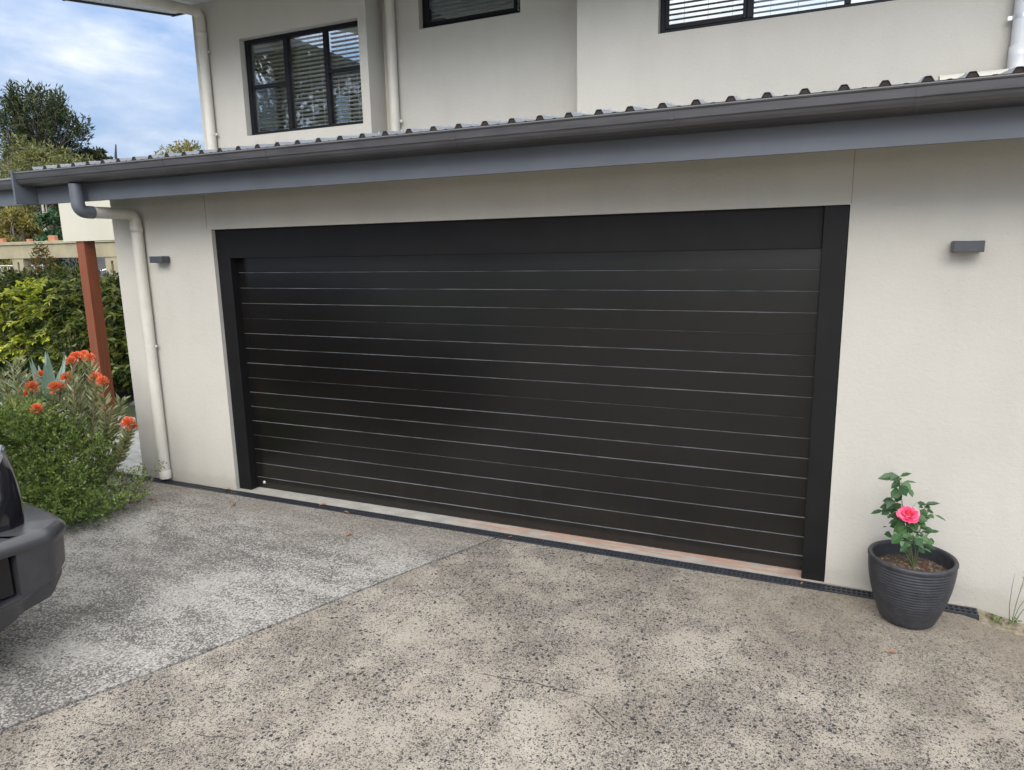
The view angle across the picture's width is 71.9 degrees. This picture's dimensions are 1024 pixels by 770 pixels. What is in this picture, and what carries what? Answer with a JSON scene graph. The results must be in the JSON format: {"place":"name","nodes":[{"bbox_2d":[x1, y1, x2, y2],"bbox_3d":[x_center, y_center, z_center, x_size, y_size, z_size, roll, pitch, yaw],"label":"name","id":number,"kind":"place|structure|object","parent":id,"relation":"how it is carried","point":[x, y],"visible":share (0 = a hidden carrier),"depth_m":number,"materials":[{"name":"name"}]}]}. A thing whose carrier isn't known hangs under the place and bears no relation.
{"place":"outdoors","nodes":[
{"label":"outdoors","id":0,"kind":"place"},
{"bbox_2d":[0,240,117,278],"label":"concrete parapet","id":1,"kind":"structure","parent":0,"point":[15,252],"depth_m":16.55,"materials":[{"name":"beige concrete"}]},
{"bbox_2d":[48,235,57,240],"bbox_3d":[-10.822,-3.462,16.634,0.200,0.124,0.100,2,12,18],"label":"brick","id":2,"kind":"object","parent":1,"relation":"on","point":[52,237],"visible":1,"depth_m":16.59,"materials":[{"name":"orange brick"}]},
{"bbox_2d":[0,378,134,416],"bbox_3d":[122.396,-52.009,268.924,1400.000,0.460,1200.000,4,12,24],"label":"ground","id":3,"kind":"structure","parent":0,"point":[130,410],"depth_m":10.91,"materials":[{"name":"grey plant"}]},
{"bbox_2d":[0,159,39,263],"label":"gum tree","id":4,"kind":"object","parent":3,"relation":"on","point":[2,175],"visible":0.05,"depth_m":27.77,"materials":[{"name":"green plant"}]},
{"bbox_2d":[0,267,43,382],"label":"hedge shrub","id":5,"kind":"object","parent":3,"relation":"on","point":[2,355],"visible":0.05,"depth_m":11.32,"materials":[{"name":"green plant"}]},
{"bbox_2d":[0,264,44,278],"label":"white railing","id":6,"kind":"object","parent":3,"relation":"on","point":[7,266],"visible":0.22,"depth_m":18.75,"materials":[{"name":"paint"}]},
{"bbox_2d":[0,206,45,275],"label":"wattle tree","id":7,"kind":"object","parent":3,"relation":"on","point":[22,224],"visible":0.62,"depth_m":24.58,"materials":[{"name":"green plant"}]},
{"bbox_2d":[0,132,58,258],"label":"gum tree","id":8,"kind":"object","parent":3,"relation":"on","point":[13,148],"visible":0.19,"depth_m":29.82,"materials":[{"name":"green plant"}]},
{"bbox_2d":[0,205,60,268],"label":"forest tree","id":9,"kind":"object","parent":3,"relation":"on","point":[26,236],"visible":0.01,"depth_m":35.05,"materials":[{"name":"green plant"}]},
{"bbox_2d":[4,157,65,230],"bbox_3d":[-17.837,-5.597,27.111,2.848,6.107,2.358,4,12,24],"label":"gum tree","id":10,"kind":"object","parent":3,"relation":"on","point":[35,164],"visible":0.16,"depth_m":26.46,"materials":[{"name":"green plant"}]},
{"bbox_2d":[0,144,79,240],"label":"gum tree","id":11,"kind":"object","parent":3,"relation":"on","point":[25,156],"visible":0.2,"depth_m":27.65,"materials":[{"name":"green plant"}]},
{"bbox_2d":[0,259,80,381],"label":"hedge shrub","id":12,"kind":"object","parent":3,"relation":"on","point":[14,282],"visible":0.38,"depth_m":10.71,"materials":[{"name":"green plant"}]},
{"bbox_2d":[21,242,63,296],"bbox_3d":[-7.267,-1.086,11.132,0.808,2.293,0.748,4,12,24],"label":"sapling","id":13,"kind":"object","parent":3,"relation":"on","point":[41,255],"visible":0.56,"depth_m":10.94,"materials":[{"name":"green plant"}]},
{"bbox_2d":[0,78,95,258],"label":"casuarina tree","id":14,"kind":"object","parent":3,"relation":"on","point":[39,122],"visible":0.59,"depth_m":31.34,"materials":[{"name":"green plant"}]},
{"bbox_2d":[0,271,102,392],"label":"hedge shrub","id":15,"kind":"object","parent":3,"relation":"on","point":[64,308],"visible":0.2,"depth_m":10.49,"materials":[{"name":"green plant"}]},
{"bbox_2d":[0,257,106,276],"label":"neighbour house","id":16,"kind":"structure","parent":3,"relation":"on","point":[101,263],"depth_m":27.47,"materials":[{"name":"white paint"}]},
{"bbox_2d":[31,206,103,275],"bbox_3d":[-14.200,-3.852,22.447,2.099,3.726,1.877,4,12,24],"label":"evergreen shrub","id":17,"kind":"object","parent":3,"relation":"on","point":[49,217],"visible":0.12,"depth_m":21.84,"materials":[{"name":"green plant"}]},
{"bbox_2d":[9,272,130,392],"bbox_3d":[-6.093,-0.797,10.695,2.190,1.882,1.754,4,12,24],"label":"hedge shrub","id":18,"kind":"object","parent":3,"relation":"on","point":[72,336],"visible":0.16,"depth_m":10.29,"materials":[{"name":"green plant"}]},
{"bbox_2d":[49,144,94,205],"bbox_3d":[-18.612,-6.641,30.684,2.951,7.229,2.820,0,11,7],"label":"gum tree","id":19,"kind":"object","parent":3,"relation":"on","point":[63,150],"visible":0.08,"depth_m":29.47,"materials":[{"name":"green plant"}]},
{"bbox_2d":[53,269,132,393],"bbox_3d":[-5.574,-0.769,10.467,2.369,1.961,1.797,4,12,24],"label":"hedge shrub","id":20,"kind":"object","parent":3,"relation":"on","point":[122,369],"visible":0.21,"depth_m":10.01,"materials":[{"name":"green plant"}]},
{"bbox_2d":[74,145,113,161],"bbox_3d":[-19.662,-7.598,34.211,2.013,7.807,2.099,-8,13,-33],"label":"dark tree","id":21,"kind":"object","parent":3,"relation":"on","point":[98,154],"visible":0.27,"depth_m":33.14,"materials":[{"name":"green plant"}]},
{"bbox_2d":[114,144,116,158],"bbox_3d":[-20.072,-8.351,36.502,0.159,7.830,0.215,-9,13,-35],"label":"radio mast","id":22,"kind":"object","parent":3,"relation":"on","point":[115,155],"visible":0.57,"depth_m":35.80,"materials":[{"name":"metal"}]},
{"bbox_2d":[154,139,203,154],"bbox_3d":[-14.589,-7.114,31.871,4.200,7.552,4.109,-1,11,2],"label":"wattle tree","id":23,"kind":"object","parent":3,"relation":"on","point":[187,146],"visible":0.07,"depth_m":30.61,"materials":[{"name":"green plant"}]},
{"bbox_2d":[0,0,1023,623],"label":"house","id":24,"kind":"structure","parent":3,"relation":"on","point":[640,272],"depth_m":4.79,"materials":[{"name":"white paint"}]},
{"bbox_2d":[149,256,169,262],"bbox_3d":[-3.018,-1.076,6.049,0.145,0.059,0.094,4,12,24],"label":"wall lamp","id":25,"kind":"object","parent":24,"relation":"attached to","point":[158,259],"visible":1,"depth_m":6.01,"materials":[{"name":"grey metal"}]},
{"bbox_2d":[244,21,362,135],"bbox_3d":[-1.945,-2.866,6.679,1.380,0.886,0.100,4,12,24],"label":"window","id":26,"kind":"structure","parent":24,"relation":"in","point":[271,61],"depth_m":6.73,"materials":[{"name":"black metal"}]},
{"bbox_2d":[336,91,355,122],"bbox_3d":[-2.145,-3.373,9.078,0.091,0.758,0.398,4,12,24],"label":"side window","id":27,"kind":"structure","parent":24,"relation":"in","point":[345,99],"depth_m":9.08,"materials":[{"name":"grey glass"}]},
{"bbox_2d":[422,0,519,28],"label":"window","id":28,"kind":"structure","parent":24,"relation":"in","point":[425,3],"depth_m":6.20,"materials":[{"name":"black metal"}]},
{"bbox_2d":[237,248,821,569],"bbox_3d":[-0.227,0.035,5.200,4.501,2.052,0.047,4,12,24],"label":"garage door","id":29,"kind":"structure","parent":24,"relation":"in","point":[656,399],"depth_m":4.96,"materials":[{"name":"metal"}]},
{"bbox_2d":[660,0,893,33],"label":"window","id":30,"kind":"structure","parent":24,"relation":"in","point":[748,8],"depth_m":5.11,"materials":[{"name":"black metal"}]},
{"bbox_2d":[950,240,984,252],"bbox_3d":[2.366,-0.720,3.667,0.140,0.062,0.094,4,12,24],"label":"wall lamp","id":31,"kind":"object","parent":24,"relation":"attached to","point":[966,246],"visible":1,"depth_m":3.63,"materials":[{"name":"grey metal"}]},
{"bbox_2d":[103,472,978,618],"bbox_3d":[-2.124,1.010,6.045,10.360,0.106,0.088,4,12,24],"label":"channel drain","id":32,"kind":"object","parent":3,"relation":"on","point":[970,612],"visible":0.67,"depth_m":4.89,"materials":[{"name":"black plastic"}]},
{"bbox_2d":[235,487,975,618],"bbox_3d":[0.167,1.124,5.296,5.560,0.136,0.392,4,12,24],"label":"threshold strip","id":33,"kind":"object","parent":3,"relation":"on","point":[777,571],"visible":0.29,"depth_m":5.08,"materials":[{"name":"concrete"}]},
{"bbox_2d":[0,402,142,474],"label":"porch paving","id":34,"kind":"structure","parent":0,"point":[134,458],"depth_m":7.38,"materials":[{"name":"grey concrete"}]},
{"bbox_2d":[130,401,136,421],"bbox_3d":[-4.582,0.337,8.660,0.176,0.325,0.176,4,12,24],"label":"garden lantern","id":35,"kind":"object","parent":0,"point":[132,403],"visible":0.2,"depth_m":8.59,"materials":[{"name":"grey metal"}]},
{"bbox_2d":[0,475,494,731],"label":"driveway concrete","id":36,"kind":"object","parent":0,"point":[170,576],"visible":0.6,"depth_m":4.52,"materials":[{"name":"grey concrete"}]},
{"bbox_2d":[0,445,65,631],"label":"parked car","id":37,"kind":"object","parent":36,"relation":"on","point":[32,553],"visible":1,"depth_m":3.43,"materials":[{"name":"grey plastic"}]},
{"bbox_2d":[8,352,83,453],"bbox_3d":[-4.359,0.278,6.707,0.765,1.232,0.607,4,12,24],"label":"agave","id":38,"kind":"object","parent":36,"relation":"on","point":[48,376],"visible":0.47,"depth_m":6.57,"materials":[{"name":"green plant"}]},
{"bbox_2d":[0,388,141,533],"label":"green bush","id":39,"kind":"object","parent":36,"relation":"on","point":[42,473],"visible":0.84,"depth_m":5.59,"materials":[{"name":"green plant"}]},
{"bbox_2d":[98,460,166,503],"bbox_3d":[-3.093,0.798,5.827,0.644,0.449,0.422,4,12,24],"label":"wispy plant","id":40,"kind":"object","parent":36,"relation":"on","point":[138,494],"visible":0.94,"depth_m":5.82,"materials":[{"name":"green plant"}]},
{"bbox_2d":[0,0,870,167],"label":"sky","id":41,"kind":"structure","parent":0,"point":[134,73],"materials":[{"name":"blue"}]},
{"bbox_2d":[0,538,1023,769],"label":"driveway concrete","id":42,"kind":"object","parent":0,"point":[674,668],"visible":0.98,"depth_m":3.35,"materials":[{"name":"grey concrete"}]},
{"bbox_2d":[868,539,958,628],"bbox_3d":[2.176,1.106,3.864,0.433,0.373,0.433,4,12,24],"label":"plant pot","id":43,"kind":"object","parent":42,"relation":"on","point":[906,594],"visible":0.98,"depth_m":3.75,"materials":[{"name":"plastic"}]},
{"bbox_2d":[871,472,945,565],"bbox_3d":[2.150,0.729,3.840,0.304,0.548,0.285,-7,12,-26],"label":"rose plant","id":44,"kind":"object","parent":43,"relation":"on","point":[912,516],"visible":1,"depth_m":3.78,"materials":[{"name":"green plant"}]},
{"bbox_2d":[977,609,1023,635],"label":"dirt strip","id":45,"kind":"object","parent":42,"relation":"on","point":[1011,628],"visible":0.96,"depth_m":3.89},
{"bbox_2d":[986,574,1023,625],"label":"wall weed","id":46,"kind":"object","parent":45,"relation":"on","point":[999,619],"depth_m":3.87,"materials":[{"name":"green plant"}]},
{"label":"garden bed","id":47,"kind":"structure","parent":0,"visible":0},
{"bbox_2d":[0,350,141,485],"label":"pincushion shrub","id":48,"kind":"object","parent":47,"relation":"on","point":[83,402],"visible":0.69,"depth_m":5.97,"materials":[{"name":"green plant"}]}
]}

